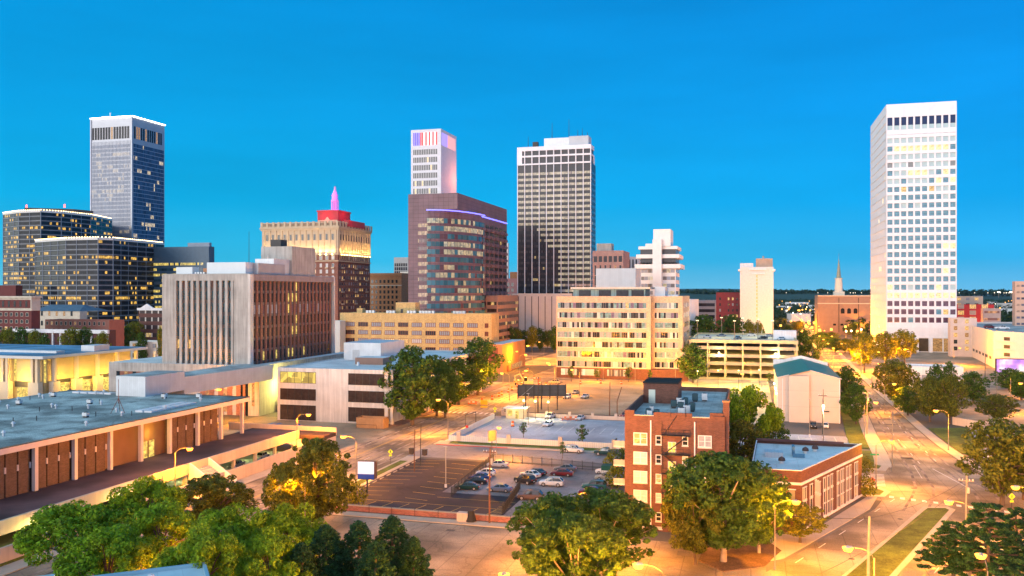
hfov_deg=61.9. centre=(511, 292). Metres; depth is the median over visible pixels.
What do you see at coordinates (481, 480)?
parked car
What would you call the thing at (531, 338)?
broadleaf tree
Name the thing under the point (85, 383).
glazed door
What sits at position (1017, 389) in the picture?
street tree
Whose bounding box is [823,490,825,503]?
window
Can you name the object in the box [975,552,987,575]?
street lamp
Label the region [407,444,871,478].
side street
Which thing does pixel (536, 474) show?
parked car
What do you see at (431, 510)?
post and cable rail
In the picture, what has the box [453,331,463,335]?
window
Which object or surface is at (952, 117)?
window
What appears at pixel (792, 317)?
distant house
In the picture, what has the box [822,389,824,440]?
flood lamp
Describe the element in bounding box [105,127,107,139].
crown window
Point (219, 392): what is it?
podium window
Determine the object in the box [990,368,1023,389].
street tree
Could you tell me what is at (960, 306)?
window
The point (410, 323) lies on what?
office building
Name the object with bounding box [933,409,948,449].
street lamp
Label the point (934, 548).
pine tree
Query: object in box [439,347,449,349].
window
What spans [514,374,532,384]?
excavator
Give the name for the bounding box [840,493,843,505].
window
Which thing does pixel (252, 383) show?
podium window
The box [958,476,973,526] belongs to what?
utility pole
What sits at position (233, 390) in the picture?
podium window
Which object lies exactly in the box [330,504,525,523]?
brick wall
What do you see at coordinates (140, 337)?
street tree
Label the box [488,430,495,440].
post sign
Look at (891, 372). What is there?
street tree
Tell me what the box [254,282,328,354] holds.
side window
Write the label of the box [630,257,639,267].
office building
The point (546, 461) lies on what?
iron fence
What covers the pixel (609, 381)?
cross street
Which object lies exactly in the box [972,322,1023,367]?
parking structure
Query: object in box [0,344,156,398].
library
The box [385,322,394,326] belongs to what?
window
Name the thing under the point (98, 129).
crown window
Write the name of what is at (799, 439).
white markings
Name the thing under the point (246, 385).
podium window
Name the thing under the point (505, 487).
parked car
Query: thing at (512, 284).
office building
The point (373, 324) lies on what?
window
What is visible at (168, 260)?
office building
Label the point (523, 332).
street tree
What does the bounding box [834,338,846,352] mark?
street tree
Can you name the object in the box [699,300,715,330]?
office building
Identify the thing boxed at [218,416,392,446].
forecourt
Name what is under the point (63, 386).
glazed door
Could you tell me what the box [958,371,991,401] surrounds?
street tree
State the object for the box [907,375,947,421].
street tree
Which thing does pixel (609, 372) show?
shop window
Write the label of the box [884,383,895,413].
street lamp
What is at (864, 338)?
broadleaf tree
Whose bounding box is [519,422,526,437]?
young tree
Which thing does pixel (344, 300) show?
side window
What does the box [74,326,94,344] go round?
street tree
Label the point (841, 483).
window
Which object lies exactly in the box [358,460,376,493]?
pole sign
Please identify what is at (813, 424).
parked car
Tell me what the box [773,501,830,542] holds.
broadleaf tree
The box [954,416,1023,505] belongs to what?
street tree
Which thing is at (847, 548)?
street lamp
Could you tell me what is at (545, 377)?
boulevard
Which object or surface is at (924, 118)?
window
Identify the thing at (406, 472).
yellow markings
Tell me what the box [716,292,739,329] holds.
apartment block
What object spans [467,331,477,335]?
window
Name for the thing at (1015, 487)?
street lamp
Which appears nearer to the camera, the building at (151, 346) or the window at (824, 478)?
the window at (824, 478)
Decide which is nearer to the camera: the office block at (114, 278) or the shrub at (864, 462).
the shrub at (864, 462)
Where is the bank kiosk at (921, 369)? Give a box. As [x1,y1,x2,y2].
[905,364,963,386]
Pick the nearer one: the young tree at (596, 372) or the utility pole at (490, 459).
the utility pole at (490, 459)
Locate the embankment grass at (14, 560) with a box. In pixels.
[0,493,195,566]
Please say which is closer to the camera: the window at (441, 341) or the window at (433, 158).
the window at (441, 341)
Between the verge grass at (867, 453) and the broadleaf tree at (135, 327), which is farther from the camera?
the broadleaf tree at (135, 327)
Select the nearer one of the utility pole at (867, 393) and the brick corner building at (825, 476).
the brick corner building at (825, 476)
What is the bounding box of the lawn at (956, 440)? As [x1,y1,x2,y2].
[929,428,972,453]
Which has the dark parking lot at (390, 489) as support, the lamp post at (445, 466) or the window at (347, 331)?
the lamp post at (445, 466)
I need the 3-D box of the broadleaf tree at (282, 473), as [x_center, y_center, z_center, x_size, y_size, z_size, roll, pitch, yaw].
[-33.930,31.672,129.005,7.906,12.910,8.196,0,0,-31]
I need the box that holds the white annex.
[512,293,572,347]
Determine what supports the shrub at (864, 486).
on the street apron
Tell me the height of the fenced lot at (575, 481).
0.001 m
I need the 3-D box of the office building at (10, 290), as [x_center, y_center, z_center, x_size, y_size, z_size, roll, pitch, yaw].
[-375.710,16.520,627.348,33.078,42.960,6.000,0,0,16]
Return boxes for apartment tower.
[738,256,774,332]
[1012,281,1023,325]
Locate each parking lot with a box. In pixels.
[342,458,519,514]
[445,416,848,448]
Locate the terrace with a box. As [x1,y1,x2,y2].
[0,428,335,519]
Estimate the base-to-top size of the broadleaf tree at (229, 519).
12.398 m
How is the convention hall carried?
on the ground at (938, 421)
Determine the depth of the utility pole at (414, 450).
180.50 m
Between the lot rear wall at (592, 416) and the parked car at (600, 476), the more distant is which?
the lot rear wall at (592, 416)
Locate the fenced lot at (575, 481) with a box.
[443,463,624,515]
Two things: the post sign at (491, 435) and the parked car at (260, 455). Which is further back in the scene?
the post sign at (491, 435)
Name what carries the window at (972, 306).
in the hotel wing
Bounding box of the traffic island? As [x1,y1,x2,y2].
[862,464,888,470]
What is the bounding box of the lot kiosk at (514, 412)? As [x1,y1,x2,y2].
[503,405,529,418]
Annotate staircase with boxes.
[189,457,236,481]
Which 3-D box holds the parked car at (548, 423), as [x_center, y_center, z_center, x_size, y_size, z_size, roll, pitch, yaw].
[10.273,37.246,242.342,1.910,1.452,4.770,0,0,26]
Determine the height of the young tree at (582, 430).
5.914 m
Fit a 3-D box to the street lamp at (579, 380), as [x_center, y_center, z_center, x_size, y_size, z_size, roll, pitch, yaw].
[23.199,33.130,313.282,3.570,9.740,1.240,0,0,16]
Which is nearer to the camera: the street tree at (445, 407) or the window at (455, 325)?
the street tree at (445, 407)
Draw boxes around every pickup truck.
[594,447,618,454]
[994,325,1009,329]
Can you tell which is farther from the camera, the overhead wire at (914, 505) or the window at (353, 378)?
the window at (353, 378)
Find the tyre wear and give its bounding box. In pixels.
[27,325,1004,575]
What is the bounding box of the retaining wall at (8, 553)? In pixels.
[0,445,301,563]
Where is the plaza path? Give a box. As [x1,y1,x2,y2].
[939,401,1023,429]
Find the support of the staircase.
on the ground at (938, 421)
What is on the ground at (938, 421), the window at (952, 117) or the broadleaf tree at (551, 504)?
the broadleaf tree at (551, 504)
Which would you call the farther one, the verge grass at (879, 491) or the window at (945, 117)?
the window at (945, 117)
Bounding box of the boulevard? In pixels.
[7,367,568,575]
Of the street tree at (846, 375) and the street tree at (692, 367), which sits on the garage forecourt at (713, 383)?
the street tree at (692, 367)
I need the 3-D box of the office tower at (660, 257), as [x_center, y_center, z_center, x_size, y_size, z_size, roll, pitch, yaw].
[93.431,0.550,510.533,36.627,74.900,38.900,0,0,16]
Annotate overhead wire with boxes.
[662,493,867,518]
[816,485,964,575]
[872,480,964,517]
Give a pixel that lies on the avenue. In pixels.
(817, 560)
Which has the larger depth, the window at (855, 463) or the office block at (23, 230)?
the office block at (23, 230)
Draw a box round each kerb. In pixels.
[331,513,506,528]
[436,444,505,447]
[511,448,620,453]
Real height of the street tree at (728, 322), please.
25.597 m
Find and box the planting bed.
[698,542,781,571]
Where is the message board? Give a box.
[480,400,487,407]
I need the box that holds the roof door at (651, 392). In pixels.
[649,389,654,402]
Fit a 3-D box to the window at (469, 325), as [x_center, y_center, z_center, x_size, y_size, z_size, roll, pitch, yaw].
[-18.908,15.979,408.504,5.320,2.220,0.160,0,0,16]
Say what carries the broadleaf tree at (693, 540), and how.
on the ground at (938, 421)
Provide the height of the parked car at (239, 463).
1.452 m
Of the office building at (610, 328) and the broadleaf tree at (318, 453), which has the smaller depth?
the broadleaf tree at (318, 453)
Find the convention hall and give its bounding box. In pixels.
[0,364,272,498]
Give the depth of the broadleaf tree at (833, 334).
618.23 m
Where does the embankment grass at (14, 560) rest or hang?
on the ground at (938, 421)
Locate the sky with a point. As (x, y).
(740, 129)
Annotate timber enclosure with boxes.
[356,416,388,428]
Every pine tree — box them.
[913,520,992,575]
[934,502,1023,575]
[984,506,1023,572]
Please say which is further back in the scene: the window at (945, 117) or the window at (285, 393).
the window at (945, 117)
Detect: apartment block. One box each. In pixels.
[614,377,729,531]
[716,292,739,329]
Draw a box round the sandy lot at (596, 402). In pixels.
[505,382,642,414]
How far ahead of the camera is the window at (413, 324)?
416.17 m
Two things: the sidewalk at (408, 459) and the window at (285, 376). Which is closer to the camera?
the sidewalk at (408, 459)
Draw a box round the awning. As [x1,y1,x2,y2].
[601,463,623,474]
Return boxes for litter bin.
[409,447,413,453]
[422,449,427,455]
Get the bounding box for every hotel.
[259,186,371,319]
[957,296,982,303]
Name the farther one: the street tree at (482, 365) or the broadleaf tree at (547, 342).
the broadleaf tree at (547, 342)
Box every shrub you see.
[342,478,368,504]
[602,450,622,463]
[605,463,624,487]
[860,472,877,496]
[862,455,874,472]
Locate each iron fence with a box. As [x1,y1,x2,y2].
[451,453,493,496]
[494,454,624,472]
[502,481,519,514]
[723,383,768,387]
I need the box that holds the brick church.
[815,259,870,334]
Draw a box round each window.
[14,359,16,381]
[44,360,45,382]
[97,128,99,139]
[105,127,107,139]
[124,126,126,137]
[218,388,223,414]
[223,389,226,411]
[227,386,232,414]
[232,389,235,411]
[236,385,240,414]
[241,384,247,415]
[243,384,244,415]
[252,383,253,405]
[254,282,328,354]
[280,371,315,383]
[280,388,315,400]
[280,404,315,420]
[315,263,333,276]
[339,300,368,319]
[346,322,354,325]
[346,330,354,333]
[346,338,354,341]
[348,373,383,385]
[348,390,383,402]
[348,407,383,421]
[358,322,367,326]
[358,330,367,334]
[371,322,380,326]
[371,330,380,334]
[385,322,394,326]
[385,330,394,334]
[398,322,407,326]
[398,330,407,334]
[412,323,421,326]
[412,331,421,334]
[412,339,421,342]
[425,323,435,326]
[425,331,435,335]
[425,339,435,343]
[425,347,435,349]
[432,149,436,192]
[439,323,449,327]
[439,331,449,335]
[439,339,449,343]
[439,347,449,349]
[453,323,463,327]
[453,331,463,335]
[453,339,463,343]
[467,323,477,327]
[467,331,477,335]
[507,410,518,418]
[561,368,578,374]
[581,369,598,375]
[607,370,624,375]
[633,432,647,445]
[633,451,647,464]
[633,470,647,483]
[633,490,647,502]
[655,435,661,445]
[655,455,661,464]
[655,474,661,483]
[655,493,661,503]
[655,512,661,522]
[668,442,675,452]
[668,461,675,469]
[682,437,688,446]
[698,435,711,448]
[788,489,795,499]
[802,486,806,500]
[809,483,812,497]
[809,497,812,511]
[823,477,825,490]
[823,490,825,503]
[823,503,825,516]
[840,468,844,481]
[840,481,844,493]
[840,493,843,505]
[854,461,858,473]
[854,473,858,486]
[854,486,858,497]
[887,118,891,125]
[894,117,898,125]
[901,117,905,124]
[908,117,912,124]
[915,116,919,124]
[915,317,919,322]
[922,116,926,123]
[922,317,926,322]
[929,116,933,123]
[936,115,940,123]
[943,115,947,122]
[950,115,954,122]
[958,304,963,308]
[970,304,975,308]
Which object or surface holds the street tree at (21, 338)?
on the ground at (938, 421)
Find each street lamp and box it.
[175,447,192,485]
[340,435,356,484]
[498,571,509,575]
[570,369,579,395]
[633,562,663,575]
[773,500,800,569]
[842,545,874,575]
[864,401,877,437]
[875,440,894,487]
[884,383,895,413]
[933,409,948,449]
[944,500,971,573]
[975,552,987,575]
[1011,485,1021,489]
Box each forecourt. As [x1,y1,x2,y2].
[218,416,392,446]
[682,379,771,423]
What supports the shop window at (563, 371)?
in the office building at (610, 328)
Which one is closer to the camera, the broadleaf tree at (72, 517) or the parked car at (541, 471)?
the broadleaf tree at (72, 517)
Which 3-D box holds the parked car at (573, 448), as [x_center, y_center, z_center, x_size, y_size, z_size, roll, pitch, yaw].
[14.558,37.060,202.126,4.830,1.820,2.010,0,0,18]
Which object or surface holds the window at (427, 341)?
in the office building at (410, 323)
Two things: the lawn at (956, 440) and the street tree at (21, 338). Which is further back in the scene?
the street tree at (21, 338)
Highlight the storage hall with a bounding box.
[773,356,840,423]
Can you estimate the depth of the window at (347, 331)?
425.78 m
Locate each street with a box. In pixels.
[212,515,765,575]
[282,427,395,447]
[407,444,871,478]
[487,382,513,385]
[525,352,545,359]
[525,353,555,365]
[563,378,644,384]
[807,351,947,355]
[888,393,1023,402]
[1005,491,1023,507]
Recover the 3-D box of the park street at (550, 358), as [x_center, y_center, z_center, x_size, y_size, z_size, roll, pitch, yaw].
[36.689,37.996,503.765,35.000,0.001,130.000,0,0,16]
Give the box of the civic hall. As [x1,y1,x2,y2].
[40,305,104,328]
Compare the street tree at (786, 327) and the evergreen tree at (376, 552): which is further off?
the street tree at (786, 327)
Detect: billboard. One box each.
[517,384,565,409]
[995,358,1023,372]
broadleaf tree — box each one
[0,327,18,343]
[12,499,125,566]
[28,329,41,344]
[51,524,158,575]
[57,326,84,344]
[93,475,191,535]
[94,331,111,345]
[105,496,197,569]
[124,321,145,340]
[148,523,261,575]
[155,326,161,356]
[180,502,278,575]
[184,472,259,530]
[233,525,312,575]
[243,502,340,560]
[261,460,315,513]
[290,437,354,522]
[504,491,602,575]
[514,328,523,339]
[519,510,631,575]
[525,325,537,351]
[542,329,551,349]
[565,486,658,575]
[660,478,726,564]
[661,450,792,561]
[730,384,784,450]
[734,483,794,552]
[744,319,756,332]
[754,320,764,332]
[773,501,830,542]
[788,321,802,330]
[825,332,840,338]
[836,339,856,353]
[845,323,859,334]
[847,330,882,372]
[873,331,900,365]
[892,329,919,362]
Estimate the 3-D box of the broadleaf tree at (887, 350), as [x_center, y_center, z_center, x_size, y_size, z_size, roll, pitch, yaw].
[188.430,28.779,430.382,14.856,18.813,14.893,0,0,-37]
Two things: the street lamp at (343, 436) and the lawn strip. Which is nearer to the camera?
the street lamp at (343, 436)
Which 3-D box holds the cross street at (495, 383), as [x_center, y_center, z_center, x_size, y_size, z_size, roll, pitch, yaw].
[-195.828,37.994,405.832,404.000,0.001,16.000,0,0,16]
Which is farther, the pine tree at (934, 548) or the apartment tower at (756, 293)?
the apartment tower at (756, 293)
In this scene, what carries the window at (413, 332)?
in the office building at (410, 323)
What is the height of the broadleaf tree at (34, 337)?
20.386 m
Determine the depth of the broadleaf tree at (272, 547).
96.58 m
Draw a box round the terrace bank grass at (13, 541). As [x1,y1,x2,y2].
[0,485,182,547]
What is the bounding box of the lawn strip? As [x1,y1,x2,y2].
[449,441,623,451]
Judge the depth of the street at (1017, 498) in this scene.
157.06 m
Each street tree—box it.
[8,327,30,343]
[38,333,50,344]
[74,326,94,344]
[124,326,135,345]
[134,332,147,358]
[377,344,449,425]
[417,355,460,415]
[429,360,459,417]
[447,357,485,404]
[453,336,505,394]
[509,326,516,339]
[519,330,528,347]
[534,328,546,348]
[547,326,555,351]
[674,343,707,382]
[689,314,725,344]
[712,314,746,332]
[729,418,769,461]
[749,418,790,448]
[780,324,792,329]
[792,328,822,359]
[813,332,833,348]
[825,338,839,351]
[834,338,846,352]
[835,365,864,405]
[839,382,872,423]
[870,358,920,406]
[891,386,920,415]
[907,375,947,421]
[924,363,946,394]
[929,374,972,423]
[943,361,957,377]
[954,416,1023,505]
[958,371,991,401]
[973,394,1021,421]
[985,437,1023,499]
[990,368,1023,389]
[1002,371,1023,399]
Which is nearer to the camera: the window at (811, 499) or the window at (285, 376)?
the window at (811, 499)
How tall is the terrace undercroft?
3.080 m
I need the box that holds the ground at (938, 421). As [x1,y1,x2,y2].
[0,301,1016,575]
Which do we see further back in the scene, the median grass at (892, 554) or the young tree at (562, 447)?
the young tree at (562, 447)
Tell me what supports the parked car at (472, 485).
on the fenced lot at (575, 481)
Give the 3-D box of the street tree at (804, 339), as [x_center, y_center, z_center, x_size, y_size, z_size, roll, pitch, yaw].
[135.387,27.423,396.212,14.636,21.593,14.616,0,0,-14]
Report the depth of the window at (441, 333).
412.37 m
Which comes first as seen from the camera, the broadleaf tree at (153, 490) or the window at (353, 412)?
the broadleaf tree at (153, 490)
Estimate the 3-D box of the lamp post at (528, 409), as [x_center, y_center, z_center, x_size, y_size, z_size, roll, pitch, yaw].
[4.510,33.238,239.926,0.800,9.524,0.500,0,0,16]
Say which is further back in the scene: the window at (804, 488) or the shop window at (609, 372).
the shop window at (609, 372)
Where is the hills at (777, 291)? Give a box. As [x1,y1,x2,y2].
[679,289,1005,295]
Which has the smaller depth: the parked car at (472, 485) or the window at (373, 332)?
the parked car at (472, 485)
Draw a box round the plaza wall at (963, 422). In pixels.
[952,417,992,429]
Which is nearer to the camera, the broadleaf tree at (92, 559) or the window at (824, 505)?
the broadleaf tree at (92, 559)
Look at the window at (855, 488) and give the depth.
155.49 m
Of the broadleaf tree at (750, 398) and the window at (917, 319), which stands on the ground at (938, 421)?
the broadleaf tree at (750, 398)
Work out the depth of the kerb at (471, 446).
209.90 m
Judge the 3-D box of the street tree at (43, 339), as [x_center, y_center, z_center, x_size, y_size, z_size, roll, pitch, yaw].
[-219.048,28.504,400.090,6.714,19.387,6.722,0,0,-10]
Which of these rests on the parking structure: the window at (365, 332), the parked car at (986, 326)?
the parked car at (986, 326)
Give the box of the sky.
[0,0,1023,290]
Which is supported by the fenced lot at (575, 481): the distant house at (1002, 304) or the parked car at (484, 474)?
the parked car at (484, 474)
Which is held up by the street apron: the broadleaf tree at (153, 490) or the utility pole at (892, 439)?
the utility pole at (892, 439)
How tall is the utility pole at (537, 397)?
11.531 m
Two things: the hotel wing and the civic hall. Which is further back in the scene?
the hotel wing
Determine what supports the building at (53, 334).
on the ground at (938, 421)
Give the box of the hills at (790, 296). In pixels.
[679,293,1011,300]
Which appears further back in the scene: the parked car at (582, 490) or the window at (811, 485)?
the parked car at (582, 490)
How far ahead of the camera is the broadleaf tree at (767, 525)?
122.07 m
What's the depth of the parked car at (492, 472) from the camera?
175.83 m
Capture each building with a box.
[0,285,21,295]
[0,296,41,343]
[13,329,115,345]
[45,319,123,345]
[130,340,161,359]
[137,304,161,339]
[153,243,213,307]
[277,339,481,424]
[335,320,345,352]
[340,302,524,372]
[370,273,407,311]
[507,243,516,294]
[556,287,688,380]
[593,243,629,286]
[596,268,640,286]
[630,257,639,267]
[652,287,688,368]
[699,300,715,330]
[752,438,861,531]
[981,308,1000,321]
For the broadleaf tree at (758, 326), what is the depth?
469.25 m
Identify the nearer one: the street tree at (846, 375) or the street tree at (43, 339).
the street tree at (846, 375)
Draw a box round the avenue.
[760,323,1023,575]
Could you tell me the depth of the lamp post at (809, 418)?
224.00 m
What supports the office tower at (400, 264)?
on the ground at (938, 421)
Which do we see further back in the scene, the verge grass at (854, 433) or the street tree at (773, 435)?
the verge grass at (854, 433)
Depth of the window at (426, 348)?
414.29 m
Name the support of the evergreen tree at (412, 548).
on the ground at (938, 421)
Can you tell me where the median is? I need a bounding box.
[842,507,954,575]
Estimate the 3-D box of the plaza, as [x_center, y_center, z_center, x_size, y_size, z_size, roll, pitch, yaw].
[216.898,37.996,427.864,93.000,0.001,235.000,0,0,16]
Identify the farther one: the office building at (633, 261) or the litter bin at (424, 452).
the office building at (633, 261)
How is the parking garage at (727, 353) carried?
on the ground at (938, 421)
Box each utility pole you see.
[414,430,414,471]
[420,433,420,465]
[483,447,495,522]
[537,377,538,412]
[818,394,826,433]
[863,390,870,433]
[867,516,870,575]
[892,412,892,470]
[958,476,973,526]
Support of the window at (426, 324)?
in the office building at (410, 323)
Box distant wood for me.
[699,298,1011,334]
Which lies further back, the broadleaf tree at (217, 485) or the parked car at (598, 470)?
the parked car at (598, 470)
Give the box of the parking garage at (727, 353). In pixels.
[689,330,797,380]
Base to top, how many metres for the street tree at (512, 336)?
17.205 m
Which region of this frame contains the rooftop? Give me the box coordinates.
[40,562,209,575]
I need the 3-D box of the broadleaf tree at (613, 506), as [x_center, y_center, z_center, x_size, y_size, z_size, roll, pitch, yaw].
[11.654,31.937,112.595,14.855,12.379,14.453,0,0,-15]
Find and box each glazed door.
[15,381,28,396]
[51,359,70,390]
[79,375,91,389]
[100,373,108,389]
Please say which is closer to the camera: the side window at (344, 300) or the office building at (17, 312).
the office building at (17, 312)
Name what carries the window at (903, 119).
in the office tower at (913, 213)
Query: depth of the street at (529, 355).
519.59 m
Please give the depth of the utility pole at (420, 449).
186.19 m
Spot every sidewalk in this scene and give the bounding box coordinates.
[0,461,297,575]
[328,511,525,527]
[329,456,419,495]
[389,382,512,425]
[434,440,745,456]
[770,496,876,560]
[836,351,987,475]
[851,404,891,467]
[862,487,890,496]
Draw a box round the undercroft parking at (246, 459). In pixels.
[165,450,282,487]
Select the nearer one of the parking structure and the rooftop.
the rooftop
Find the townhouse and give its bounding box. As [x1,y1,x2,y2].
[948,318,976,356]
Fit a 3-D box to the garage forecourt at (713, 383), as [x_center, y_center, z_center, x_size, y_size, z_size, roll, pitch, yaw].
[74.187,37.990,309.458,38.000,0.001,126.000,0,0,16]
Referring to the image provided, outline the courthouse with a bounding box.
[109,240,343,415]
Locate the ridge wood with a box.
[679,288,1011,295]
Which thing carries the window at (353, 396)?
in the office building at (346, 388)
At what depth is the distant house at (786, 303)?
2082.76 m
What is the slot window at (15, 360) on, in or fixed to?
in the library
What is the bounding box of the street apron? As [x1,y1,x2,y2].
[859,455,895,499]
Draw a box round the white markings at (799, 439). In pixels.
[248,391,1020,572]
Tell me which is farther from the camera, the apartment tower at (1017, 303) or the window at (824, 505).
the apartment tower at (1017, 303)
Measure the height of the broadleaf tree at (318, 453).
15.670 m
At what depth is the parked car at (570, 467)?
180.56 m
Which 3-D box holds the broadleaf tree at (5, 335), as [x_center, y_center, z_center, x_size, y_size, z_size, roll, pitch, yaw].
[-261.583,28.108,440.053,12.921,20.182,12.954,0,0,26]
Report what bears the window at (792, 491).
in the brick corner building at (825, 476)
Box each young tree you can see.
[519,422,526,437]
[560,441,566,458]
[567,366,574,381]
[575,424,588,441]
[594,368,600,380]
[616,447,624,459]
[623,367,632,381]
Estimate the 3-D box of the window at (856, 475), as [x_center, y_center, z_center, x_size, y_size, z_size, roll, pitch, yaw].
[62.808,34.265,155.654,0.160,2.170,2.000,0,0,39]
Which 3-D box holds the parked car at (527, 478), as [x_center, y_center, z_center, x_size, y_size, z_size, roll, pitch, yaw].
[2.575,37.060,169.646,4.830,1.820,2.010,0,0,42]
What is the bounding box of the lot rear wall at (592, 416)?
[501,409,624,420]
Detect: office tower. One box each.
[90,113,165,246]
[394,257,407,272]
[408,193,517,341]
[411,129,455,193]
[517,132,595,292]
[635,229,698,337]
[870,101,956,352]
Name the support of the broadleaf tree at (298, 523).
on the ground at (938, 421)
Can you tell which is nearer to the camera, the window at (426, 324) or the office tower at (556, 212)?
the window at (426, 324)
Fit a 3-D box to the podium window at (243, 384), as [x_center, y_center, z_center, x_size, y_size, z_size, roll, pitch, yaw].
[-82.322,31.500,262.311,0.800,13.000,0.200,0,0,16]
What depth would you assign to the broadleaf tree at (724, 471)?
116.90 m
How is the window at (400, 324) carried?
in the office building at (410, 323)
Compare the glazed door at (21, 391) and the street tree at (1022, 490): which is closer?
the street tree at (1022, 490)
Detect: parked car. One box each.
[227,460,244,467]
[257,452,269,459]
[457,481,479,490]
[464,476,487,484]
[471,472,491,479]
[476,468,495,475]
[487,460,508,467]
[487,483,512,492]
[514,473,536,484]
[517,489,543,500]
[520,470,541,477]
[526,468,546,475]
[539,476,563,486]
[542,420,553,426]
[545,412,555,418]
[548,379,559,383]
[550,468,573,476]
[554,464,576,470]
[565,444,583,453]
[575,414,584,420]
[578,486,602,494]
[582,479,607,488]
[595,468,606,473]
[595,472,618,478]
[810,421,816,428]
[983,324,995,328]
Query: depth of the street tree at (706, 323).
484.76 m
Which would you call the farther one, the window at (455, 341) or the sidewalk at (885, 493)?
the window at (455, 341)
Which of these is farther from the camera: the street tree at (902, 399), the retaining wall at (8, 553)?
the street tree at (902, 399)
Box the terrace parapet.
[0,422,336,535]
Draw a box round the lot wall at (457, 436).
[449,414,624,448]
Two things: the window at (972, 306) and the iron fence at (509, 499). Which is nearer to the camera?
the iron fence at (509, 499)
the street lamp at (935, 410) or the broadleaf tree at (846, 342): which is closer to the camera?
the street lamp at (935, 410)
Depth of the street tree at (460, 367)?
286.64 m
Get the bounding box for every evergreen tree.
[288,542,323,575]
[309,524,354,575]
[326,520,389,575]
[354,540,399,575]
[367,514,418,575]
[398,536,434,575]
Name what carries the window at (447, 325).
in the office building at (410, 323)
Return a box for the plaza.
[839,351,1012,394]
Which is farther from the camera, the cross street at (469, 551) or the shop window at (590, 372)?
the shop window at (590, 372)
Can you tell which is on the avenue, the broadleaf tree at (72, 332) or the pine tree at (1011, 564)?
the pine tree at (1011, 564)
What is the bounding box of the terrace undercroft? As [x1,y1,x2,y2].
[182,444,294,484]
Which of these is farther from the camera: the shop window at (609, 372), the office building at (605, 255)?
the office building at (605, 255)
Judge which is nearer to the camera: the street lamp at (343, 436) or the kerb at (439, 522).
the kerb at (439, 522)
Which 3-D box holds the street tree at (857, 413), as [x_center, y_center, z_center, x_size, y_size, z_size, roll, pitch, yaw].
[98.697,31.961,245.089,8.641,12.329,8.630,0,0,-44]
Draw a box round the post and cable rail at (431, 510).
[348,504,513,517]
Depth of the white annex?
586.52 m
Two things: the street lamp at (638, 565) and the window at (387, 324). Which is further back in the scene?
the window at (387, 324)
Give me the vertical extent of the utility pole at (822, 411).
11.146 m
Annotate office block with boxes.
[3,204,112,295]
[35,236,163,342]
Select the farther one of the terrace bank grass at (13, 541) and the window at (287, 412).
the window at (287, 412)
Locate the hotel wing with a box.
[957,304,993,321]
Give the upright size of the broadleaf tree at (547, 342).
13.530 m
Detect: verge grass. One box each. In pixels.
[350,460,406,485]
[840,404,869,448]
[862,450,873,465]
[865,487,883,494]
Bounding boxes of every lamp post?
[443,446,446,487]
[527,393,529,426]
[809,399,810,436]
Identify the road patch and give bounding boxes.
[262,380,962,574]
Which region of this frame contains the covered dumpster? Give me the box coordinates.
[457,510,476,521]
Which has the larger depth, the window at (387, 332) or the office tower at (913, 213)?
the office tower at (913, 213)
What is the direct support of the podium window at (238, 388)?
in the courthouse
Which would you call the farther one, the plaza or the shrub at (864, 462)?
the plaza
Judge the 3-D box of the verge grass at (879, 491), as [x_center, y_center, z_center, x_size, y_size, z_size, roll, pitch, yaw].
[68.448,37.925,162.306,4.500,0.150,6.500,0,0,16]
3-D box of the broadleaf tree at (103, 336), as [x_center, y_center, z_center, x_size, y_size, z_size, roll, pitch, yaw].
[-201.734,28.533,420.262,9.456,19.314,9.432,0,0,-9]
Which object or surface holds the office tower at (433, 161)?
on the ground at (938, 421)
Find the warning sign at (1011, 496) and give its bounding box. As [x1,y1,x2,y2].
[1008,493,1014,507]
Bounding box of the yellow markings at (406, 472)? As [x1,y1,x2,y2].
[168,417,509,532]
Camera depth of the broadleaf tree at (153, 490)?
120.30 m
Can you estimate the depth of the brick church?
765.51 m
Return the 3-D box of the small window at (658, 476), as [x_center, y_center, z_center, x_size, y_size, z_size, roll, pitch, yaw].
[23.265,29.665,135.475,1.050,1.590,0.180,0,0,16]
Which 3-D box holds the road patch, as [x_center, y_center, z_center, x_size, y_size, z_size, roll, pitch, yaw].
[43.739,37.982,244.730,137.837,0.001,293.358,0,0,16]
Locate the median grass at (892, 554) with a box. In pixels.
[847,508,948,575]
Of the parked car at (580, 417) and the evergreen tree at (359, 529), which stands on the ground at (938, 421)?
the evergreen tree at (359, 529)
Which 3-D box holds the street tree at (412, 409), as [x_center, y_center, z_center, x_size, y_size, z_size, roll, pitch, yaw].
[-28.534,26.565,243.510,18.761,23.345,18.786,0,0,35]
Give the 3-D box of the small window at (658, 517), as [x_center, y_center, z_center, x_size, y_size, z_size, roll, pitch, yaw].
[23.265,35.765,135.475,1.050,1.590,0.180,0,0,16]
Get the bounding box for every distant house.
[785,302,808,307]
[787,314,810,321]
[997,303,1011,307]
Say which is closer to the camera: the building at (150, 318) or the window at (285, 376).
the window at (285, 376)
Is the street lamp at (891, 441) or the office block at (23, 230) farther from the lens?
the office block at (23, 230)

